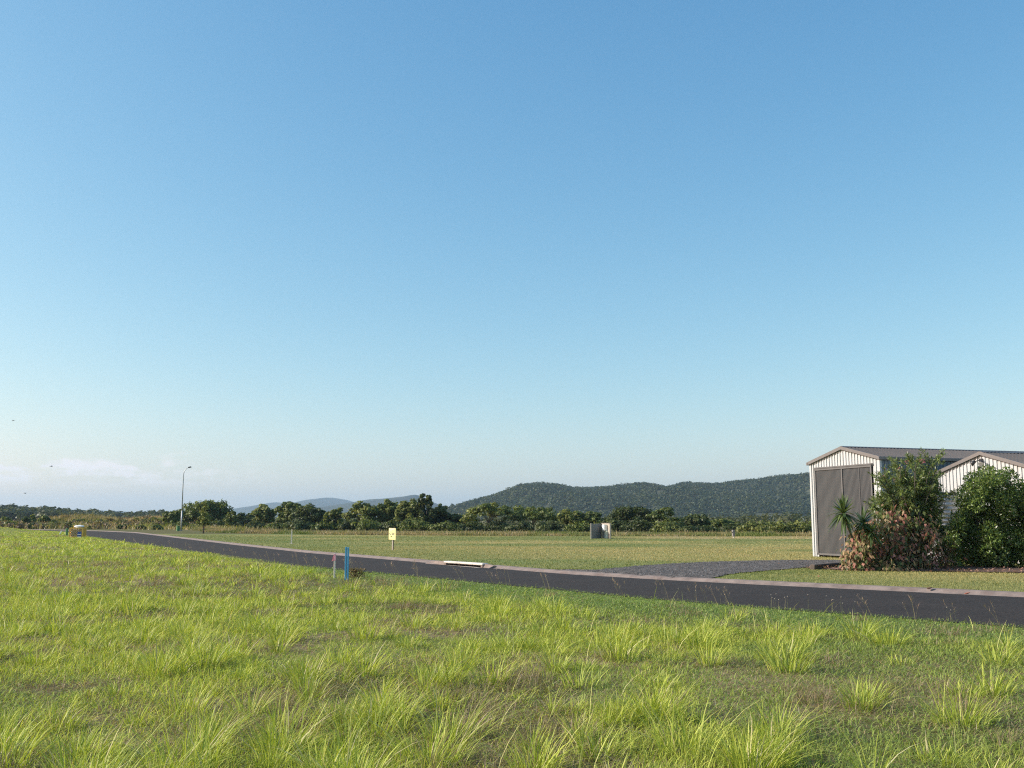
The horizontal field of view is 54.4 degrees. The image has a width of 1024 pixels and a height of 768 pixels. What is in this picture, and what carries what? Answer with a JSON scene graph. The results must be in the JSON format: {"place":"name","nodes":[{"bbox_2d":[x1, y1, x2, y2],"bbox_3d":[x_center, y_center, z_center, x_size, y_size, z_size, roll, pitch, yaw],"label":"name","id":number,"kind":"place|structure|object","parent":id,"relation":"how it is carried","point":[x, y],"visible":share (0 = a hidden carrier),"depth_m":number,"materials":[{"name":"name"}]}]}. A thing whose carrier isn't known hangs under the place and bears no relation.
{"place":"outdoors","nodes":[
{"label":"outdoors","id":0,"kind":"place"},
{"bbox_2d":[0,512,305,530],"bbox_3d":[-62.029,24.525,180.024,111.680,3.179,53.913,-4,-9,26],"label":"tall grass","id":1,"kind":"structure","parent":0,"point":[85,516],"depth_m":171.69,"materials":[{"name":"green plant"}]},
{"bbox_2d":[230,498,351,514],"bbox_3d":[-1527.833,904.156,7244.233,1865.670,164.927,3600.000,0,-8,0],"label":"mountain","id":2,"kind":"structure","parent":0,"point":[321,502],"depth_m":6675.36,"materials":[{"name":"blue"}]},
{"bbox_2d":[273,495,437,518],"bbox_3d":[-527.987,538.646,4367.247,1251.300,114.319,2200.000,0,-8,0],"label":"mountain","id":3,"kind":"structure","parent":0,"point":[347,506],"depth_m":4034.87,"materials":[{"name":"blue"}]},
{"bbox_2d":[0,521,1023,767],"bbox_3d":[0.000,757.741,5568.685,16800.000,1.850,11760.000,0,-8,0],"label":"ground","id":4,"kind":"structure","parent":0,"point":[572,559],"depth_m":11.65,"materials":[{"name":"green plant"}]},
{"bbox_2d":[0,516,12,521],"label":"bush","id":5,"kind":"object","parent":4,"relation":"on","point":[3,518],"visible":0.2,"depth_m":179.85,"materials":[{"name":"green plant"}]},
{"bbox_2d":[21,516,31,523],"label":"bush","id":6,"kind":"object","parent":4,"relation":"on","point":[26,519],"visible":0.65,"depth_m":176.30,"materials":[{"name":"green plant"}]},
{"bbox_2d":[26,522,36,528],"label":"bush","id":7,"kind":"object","parent":4,"relation":"on","point":[30,526],"visible":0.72,"depth_m":169.76,"materials":[{"name":"green plant"}]},
{"bbox_2d":[30,514,36,521],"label":"bush","id":8,"kind":"object","parent":4,"relation":"on","point":[33,517],"visible":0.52,"depth_m":178.31,"materials":[{"name":"green plant"}]},
{"bbox_2d":[37,514,51,522],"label":"bush","id":9,"kind":"object","parent":4,"relation":"on","point":[46,518],"visible":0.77,"depth_m":181.65,"materials":[{"name":"green plant"}]},
{"bbox_2d":[69,525,86,537],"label":"safety barrier","id":10,"kind":"object","parent":4,"relation":"on","point":[77,532],"visible":0.92,"depth_m":88.36,"materials":[{"name":"yellow plastic"}]},
{"bbox_2d":[116,524,128,528],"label":"bush","id":11,"kind":"object","parent":4,"relation":"on","point":[119,526],"visible":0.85,"depth_m":161.95,"materials":[{"name":"green plant"}]},
{"bbox_2d":[0,512,276,528],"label":"scrub","id":12,"kind":"object","parent":4,"relation":"on","point":[21,525],"visible":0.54,"depth_m":169.84,"materials":[{"name":"green plant"}]},
{"bbox_2d":[135,525,146,529],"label":"bush","id":13,"kind":"object","parent":4,"relation":"on","point":[141,527],"visible":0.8,"depth_m":157.95,"materials":[{"name":"green plant"}]},
{"bbox_2d":[151,524,162,529],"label":"bush","id":14,"kind":"object","parent":4,"relation":"on","point":[156,526],"visible":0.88,"depth_m":155.92,"materials":[{"name":"green plant"}]},
{"bbox_2d":[162,511,184,524],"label":"broadleaf tree","id":15,"kind":"object","parent":4,"relation":"on","point":[173,517],"visible":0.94,"depth_m":169.46,"materials":[{"name":"green plant"}]},
{"bbox_2d":[180,466,190,530],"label":"street lamp","id":16,"kind":"object","parent":4,"relation":"on","point":[182,501],"visible":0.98,"depth_m":138.63,"materials":[{"name":"metal"}]},
{"bbox_2d":[175,521,199,528],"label":"bush","id":17,"kind":"object","parent":4,"relation":"on","point":[183,524],"visible":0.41,"depth_m":162.55,"materials":[{"name":"green plant"}]},
{"bbox_2d":[196,501,211,533],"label":"young tree","id":18,"kind":"object","parent":4,"relation":"on","point":[204,520],"visible":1,"depth_m":115.75,"materials":[{"name":"green plant"}]},
{"bbox_2d":[177,498,233,521],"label":"broadleaf tree","id":19,"kind":"object","parent":4,"relation":"on","point":[215,510],"visible":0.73,"depth_m":173.39,"materials":[{"name":"green plant"}]},
{"bbox_2d":[205,518,225,526],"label":"bush","id":20,"kind":"object","parent":4,"relation":"on","point":[212,523],"visible":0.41,"depth_m":165.05,"materials":[{"name":"green plant"}]},
{"bbox_2d":[223,511,238,525],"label":"broadleaf tree","id":21,"kind":"object","parent":4,"relation":"on","point":[230,519],"visible":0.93,"depth_m":164.14,"materials":[{"name":"green plant"}]},
{"bbox_2d":[225,521,244,528],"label":"bush","id":22,"kind":"object","parent":4,"relation":"on","point":[240,523],"visible":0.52,"depth_m":163.18,"materials":[{"name":"green plant"}]},
{"bbox_2d":[236,512,254,523],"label":"broadleaf tree","id":23,"kind":"object","parent":4,"relation":"on","point":[245,518],"visible":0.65,"depth_m":172.52,"materials":[{"name":"green plant"}]},
{"bbox_2d":[245,520,266,529],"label":"bush","id":24,"kind":"object","parent":4,"relation":"on","point":[256,523],"visible":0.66,"depth_m":157.55,"materials":[{"name":"green plant"}]},
{"bbox_2d":[250,504,277,524],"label":"broadleaf tree","id":25,"kind":"object","parent":4,"relation":"on","point":[264,513],"visible":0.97,"depth_m":162.78,"materials":[{"name":"green plant"}]},
{"bbox_2d":[264,522,290,529],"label":"bush","id":26,"kind":"object","parent":4,"relation":"on","point":[278,525],"visible":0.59,"depth_m":151.44,"materials":[{"name":"green plant"}]},
{"bbox_2d":[274,501,301,522],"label":"broadleaf tree","id":27,"kind":"object","parent":4,"relation":"on","point":[284,510],"visible":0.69,"depth_m":157.67,"materials":[{"name":"green plant"}]},
{"bbox_2d":[283,519,314,530],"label":"bush","id":28,"kind":"object","parent":4,"relation":"on","point":[295,524],"visible":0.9,"depth_m":147.80,"materials":[{"name":"green plant"}]},
{"bbox_2d":[288,503,326,524],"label":"broadleaf tree","id":29,"kind":"object","parent":4,"relation":"on","point":[302,513],"visible":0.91,"depth_m":154.65,"materials":[{"name":"green plant"}]},
{"bbox_2d":[310,521,333,530],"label":"bush","id":30,"kind":"object","parent":4,"relation":"on","point":[320,526],"visible":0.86,"depth_m":147.76,"materials":[{"name":"green plant"}]},
{"bbox_2d":[322,507,343,529],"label":"broadleaf tree","id":31,"kind":"object","parent":4,"relation":"on","point":[335,514],"visible":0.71,"depth_m":153.92,"materials":[{"name":"green plant"}]},
{"bbox_2d":[332,553,335,577],"bbox_3d":[-4.958,5.086,27.676,0.115,0.756,0.064,0,-8,0],"label":"survey stake","id":32,"kind":"object","parent":4,"relation":"on","point":[334,557],"visible":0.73,"depth_m":27.68,"materials":[{"name":"pink wood"}]},
{"bbox_2d":[345,547,348,579],"bbox_3d":[-4.517,4.939,27.237,0.104,0.948,0.060,0,-8,0],"label":"marker post","id":33,"kind":"object","parent":4,"relation":"on","point":[347,561],"visible":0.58,"depth_m":27.23,"materials":[{"name":"blue paint"}]},
{"bbox_2d":[335,518,358,530],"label":"bush","id":34,"kind":"object","parent":4,"relation":"on","point":[344,525],"visible":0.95,"depth_m":146.17,"materials":[{"name":"green plant"}]},
{"bbox_2d":[343,568,367,577],"bbox_3d":[-4.387,5.254,27.820,0.829,0.335,0.597,0,-8,0],"label":"weed clump","id":35,"kind":"object","parent":4,"relation":"on","point":[355,574],"visible":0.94,"depth_m":27.77,"materials":[{"name":"green plant"}]},
{"bbox_2d":[341,500,380,521],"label":"wattle tree","id":36,"kind":"object","parent":4,"relation":"on","point":[365,510],"visible":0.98,"depth_m":150.06,"materials":[{"name":"green plant"}]},
{"bbox_2d":[348,516,382,530],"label":"bush","id":37,"kind":"object","parent":4,"relation":"on","point":[365,525],"visible":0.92,"depth_m":144.78,"materials":[{"name":"green plant"}]},
{"bbox_2d":[375,499,397,522],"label":"broadleaf tree","id":38,"kind":"object","parent":4,"relation":"on","point":[387,508],"visible":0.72,"depth_m":151.47,"materials":[{"name":"green plant"}]},
{"bbox_2d":[389,528,395,549],"bbox_3d":[-6.344,8.263,52.893,0.475,1.215,0.084,-5,-9,34],"label":"sale sign","id":39,"kind":"object","parent":4,"relation":"on","point":[392,534],"visible":0.96,"depth_m":52.87,"materials":[{"name":"yellow wood"}]},
{"bbox_2d":[378,519,413,530],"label":"bush","id":40,"kind":"object","parent":4,"relation":"on","point":[386,526],"visible":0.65,"depth_m":144.25,"materials":[{"name":"green plant"}]},
{"bbox_2d":[0,503,811,524],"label":"distant wood","id":41,"kind":"object","parent":4,"relation":"on","point":[14,512],"visible":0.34,"depth_m":510.37,"materials":[{"name":"green plant"}]},
{"bbox_2d":[394,498,420,522],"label":"broadleaf tree","id":42,"kind":"object","parent":4,"relation":"on","point":[405,509],"visible":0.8,"depth_m":147.82,"materials":[{"name":"green plant"}]},
{"bbox_2d":[395,517,430,530],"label":"bush","id":43,"kind":"object","parent":4,"relation":"on","point":[415,524],"visible":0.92,"depth_m":142.46,"materials":[{"name":"green plant"}]},
{"bbox_2d":[415,493,436,524],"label":"slender tree","id":44,"kind":"object","parent":4,"relation":"on","point":[422,503],"visible":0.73,"depth_m":146.45,"materials":[{"name":"green plant"}]},
{"bbox_2d":[425,503,450,524],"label":"broadleaf tree","id":45,"kind":"object","parent":4,"relation":"on","point":[443,515],"visible":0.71,"depth_m":147.53,"materials":[{"name":"green plant"}]},
{"bbox_2d":[426,520,458,530],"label":"bush","id":46,"kind":"object","parent":4,"relation":"on","point":[448,525],"visible":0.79,"depth_m":141.16,"materials":[{"name":"green plant"}]},
{"bbox_2d":[450,513,478,528],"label":"broadleaf tree","id":47,"kind":"object","parent":4,"relation":"on","point":[455,518],"visible":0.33,"depth_m":147.60,"materials":[{"name":"green plant"}]},
{"bbox_2d":[455,520,488,530],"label":"bush","id":48,"kind":"object","parent":4,"relation":"on","point":[472,526],"visible":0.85,"depth_m":135.63,"materials":[{"name":"green plant"}]},
{"bbox_2d":[459,502,514,522],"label":"flat topped tree","id":49,"kind":"object","parent":4,"relation":"on","point":[475,511],"visible":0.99,"depth_m":139.63,"materials":[{"name":"green plant"}]},
{"bbox_2d":[486,519,509,530],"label":"bush","id":50,"kind":"object","parent":4,"relation":"on","point":[497,526],"visible":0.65,"depth_m":138.03,"materials":[{"name":"green plant"}]},
{"bbox_2d":[189,526,811,536],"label":"dry grass","id":51,"kind":"structure","parent":4,"relation":"on","point":[218,529],"depth_m":103.20,"materials":[{"name":"plant"}]},
{"bbox_2d":[0,527,1023,767],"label":"rough grass","id":52,"kind":"structure","parent":4,"relation":"on","point":[690,641],"depth_m":10.39,"materials":[{"name":"green plant"}]},
{"bbox_2d":[502,521,534,530],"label":"bush","id":53,"kind":"object","parent":4,"relation":"on","point":[523,526],"visible":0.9,"depth_m":135.87,"materials":[{"name":"green plant"}]},
{"bbox_2d":[27,529,1023,596],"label":"kerb","id":54,"kind":"structure","parent":4,"relation":"on","point":[894,588],"depth_m":27.15,"materials":[{"name":"concrete"}]},
{"bbox_2d":[425,561,495,567],"bbox_3d":[-2.004,6.612,36.287,0.460,0.270,4.338,6,-10,-35],"label":"drain inlet","id":55,"kind":"object","parent":54,"relation":"in","point":[471,564],"visible":0.62,"depth_m":36.04,"materials":[{"name":"concrete"}]},
{"bbox_2d":[505,505,558,525],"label":"flat topped tree","id":56,"kind":"object","parent":4,"relation":"on","point":[535,514],"visible":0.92,"depth_m":143.08,"materials":[{"name":"green plant"}]},
{"bbox_2d":[534,518,566,531],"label":"bush","id":57,"kind":"object","parent":4,"relation":"on","point":[552,525],"visible":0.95,"depth_m":135.71,"materials":[{"name":"green plant"}]},
{"bbox_2d":[135,541,997,621],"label":"seed stems","id":58,"kind":"object","parent":4,"relation":"on","point":[624,582],"visible":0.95,"depth_m":20.79,"materials":[{"name":"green plant"}]},
{"bbox_2d":[557,507,586,526],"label":"broadleaf tree","id":59,"kind":"object","parent":4,"relation":"on","point":[567,517],"visible":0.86,"depth_m":139.76,"materials":[{"name":"green plant"}]},
{"bbox_2d":[563,520,589,531],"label":"bush","id":60,"kind":"object","parent":4,"relation":"on","point":[580,527],"visible":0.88,"depth_m":131.71,"materials":[{"name":"green plant"}]},
{"bbox_2d":[581,511,605,523],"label":"broadleaf tree","id":61,"kind":"object","parent":4,"relation":"on","point":[592,517],"visible":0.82,"depth_m":139.90,"materials":[{"name":"green plant"}]},
{"bbox_2d":[172,535,1023,591],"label":"mown grass","id":62,"kind":"structure","parent":4,"relation":"on","point":[838,571],"depth_m":47.37,"materials":[{"name":"green plant"}]},
{"bbox_2d":[590,523,610,538],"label":"meter screen","id":63,"kind":"object","parent":4,"relation":"on","point":[602,530],"visible":0.93,"depth_m":85.77,"materials":[{"name":"white paint"}]},
{"bbox_2d":[597,515,628,531],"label":"bush","id":64,"kind":"object","parent":4,"relation":"on","point":[615,525],"visible":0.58,"depth_m":132.01,"materials":[{"name":"green plant"}]},
{"bbox_2d":[607,505,653,524],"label":"broadleaf tree","id":65,"kind":"object","parent":4,"relation":"on","point":[627,514],"visible":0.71,"depth_m":137.14,"materials":[{"name":"green plant"}]},
{"bbox_2d":[620,517,655,531],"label":"bush","id":66,"kind":"object","parent":4,"relation":"on","point":[637,525],"visible":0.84,"depth_m":130.09,"materials":[{"name":"green plant"}]},
{"bbox_2d":[645,507,684,522],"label":"flat topped tree","id":67,"kind":"object","parent":4,"relation":"on","point":[659,515],"visible":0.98,"depth_m":130.13,"materials":[{"name":"green plant"}]},
{"bbox_2d":[650,519,685,531],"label":"bush","id":68,"kind":"object","parent":4,"relation":"on","point":[663,526],"visible":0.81,"depth_m":126.14,"materials":[{"name":"green plant"}]},
{"bbox_2d":[676,525,699,531],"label":"bush","id":69,"kind":"object","parent":4,"relation":"on","point":[689,528],"visible":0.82,"depth_m":124.29,"materials":[{"name":"green plant"}]},
{"bbox_2d":[678,513,710,525],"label":"broadleaf tree","id":70,"kind":"object","parent":4,"relation":"on","point":[696,519],"visible":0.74,"depth_m":135.67,"materials":[{"name":"green plant"}]},
{"bbox_2d":[695,525,724,531],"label":"bush","id":71,"kind":"object","parent":4,"relation":"on","point":[705,528],"visible":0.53,"depth_m":129.76,"materials":[{"name":"green plant"}]},
{"bbox_2d":[710,518,740,527],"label":"broadleaf tree","id":72,"kind":"object","parent":4,"relation":"on","point":[721,522],"visible":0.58,"depth_m":139.65,"materials":[{"name":"green plant"}]},
{"bbox_2d":[723,521,749,531],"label":"bush","id":73,"kind":"object","parent":4,"relation":"on","point":[729,527],"visible":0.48,"depth_m":134.50,"materials":[{"name":"green plant"}]},
{"bbox_2d":[735,519,769,532],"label":"bush","id":74,"kind":"object","parent":4,"relation":"on","point":[758,526],"visible":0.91,"depth_m":120.29,"materials":[{"name":"green plant"}]},
{"bbox_2d":[767,520,790,532],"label":"bush","id":75,"kind":"object","parent":4,"relation":"on","point":[780,527],"visible":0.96,"depth_m":121.75,"materials":[{"name":"green plant"}]},
{"bbox_2d":[785,519,811,532],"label":"bush","id":76,"kind":"object","parent":4,"relation":"on","point":[794,527],"visible":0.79,"depth_m":122.09,"materials":[{"name":"green plant"}]},
{"bbox_2d":[810,562,844,569],"bbox_3d":[10.732,6.153,33.646,0.180,0.200,2.787,-2,-7,40],"label":"timber edging","id":77,"kind":"object","parent":4,"relation":"on","point":[818,566],"visible":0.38,"depth_m":33.05,"materials":[{"name":"grey wood"}]},
{"bbox_2d":[803,566,1023,571],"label":"garden bed","id":78,"kind":"object","parent":4,"relation":"on","point":[998,569],"visible":0.34,"depth_m":31.81,"materials":[{"name":"brown soil"}]},
{"bbox_2d":[827,494,888,557],"bbox_3d":[10.893,4.706,31.796,2.084,2.521,1.796,0,-8,0],"label":"yucca plant","id":79,"kind":"object","parent":78,"relation":"on","point":[867,528],"visible":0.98,"depth_m":31.61,"materials":[{"name":"green plant"}]},
{"bbox_2d":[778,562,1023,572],"bbox_3d":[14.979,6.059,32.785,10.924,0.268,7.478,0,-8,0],"label":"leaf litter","id":80,"kind":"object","parent":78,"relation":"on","point":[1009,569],"visible":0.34,"depth_m":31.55,"materials":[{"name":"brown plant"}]},
{"bbox_2d":[836,501,968,571],"bbox_3d":[12.733,4.982,32.533,4.509,2.343,2.837,0,-8,0],"label":"copperleaf shrub","id":81,"kind":"object","parent":78,"relation":"on","point":[895,551],"visible":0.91,"depth_m":32.07,"materials":[{"name":"brown plant"}]},
{"bbox_2d":[863,448,957,556],"bbox_3d":[13.448,4.143,33.731,3.530,4.150,3.093,0,-8,0],"label":"oleander shrub","id":82,"kind":"object","parent":78,"relation":"on","point":[921,492],"visible":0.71,"depth_m":33.33,"materials":[{"name":"green plant"}]},
{"bbox_2d":[939,464,1023,567],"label":"dark bush","id":83,"kind":"object","parent":78,"relation":"on","point":[984,490],"visible":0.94,"depth_m":33.19,"materials":[{"name":"green plant"}]},
{"bbox_2d":[806,446,1023,556],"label":"metal shed","id":84,"kind":"structure","parent":4,"relation":"on","point":[837,473],"depth_m":43.06,"materials":[{"name":"beige metal"}]},
{"bbox_2d":[813,463,874,556],"bbox_3d":[14.218,5.469,42.682,0.077,3.938,3.904,3,-8,-19],"label":"door","id":85,"kind":"structure","parent":84,"relation":"in","point":[852,481],"depth_m":43.15,"materials":[{"name":"grey metal"}]},
{"bbox_2d":[927,492,957,562],"bbox_3d":[16.305,5.497,38.208,1.640,2.698,1.640,0,-8,0],"label":"water tank","id":86,"kind":"object","parent":4,"relation":"on","point":[949,508],"visible":0.08,"depth_m":37.57,"materials":[{"name":"metal"}]},
{"bbox_2d":[935,451,1023,563],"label":"metal shed","id":87,"kind":"structure","parent":4,"relation":"on","point":[956,472],"depth_m":39.01,"materials":[{"name":"beige metal"}]},
{"bbox_2d":[969,459,983,465],"bbox_3d":[18.105,3.044,38.677,0.375,0.294,0.693,3,-8,-19],"label":"floodlight","id":88,"kind":"object","parent":87,"relation":"attached to","point":[973,462],"visible":0.98,"depth_m":38.77,"materials":[{"name":"white plastic"}]},
{"bbox_2d":[0,0,1023,511],"label":"sky","id":89,"kind":"structure","parent":0,"point":[454,252],"materials":[{"name":"blue"}]},
{"bbox_2d":[39,530,1023,627],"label":"road","id":90,"kind":"structure","parent":0,"point":[1007,610],"depth_m":23.57,"materials":[{"name":"grey asphalt"}]},
{"bbox_2d":[478,476,810,520],"bbox_3d":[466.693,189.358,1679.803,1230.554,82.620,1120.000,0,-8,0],"label":"wooded hill","id":91,"kind":"structure","parent":0,"point":[660,491],"depth_m":1315.17,"materials":[{"name":"green plant"}]},
{"bbox_2d":[433,472,810,520],"bbox_3d":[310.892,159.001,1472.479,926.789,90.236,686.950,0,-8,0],"label":"hill forest","id":92,"kind":"object","parent":91,"relation":"on","point":[702,492],"visible":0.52,"depth_m":1347.02,"materials":[{"name":"green plant"}]},
{"bbox_2d":[560,559,843,577],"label":"driveway","id":93,"kind":"structure","parent":0,"point":[712,571],"depth_m":32.91,"materials":[{"name":"grey gravel"}]}
]}

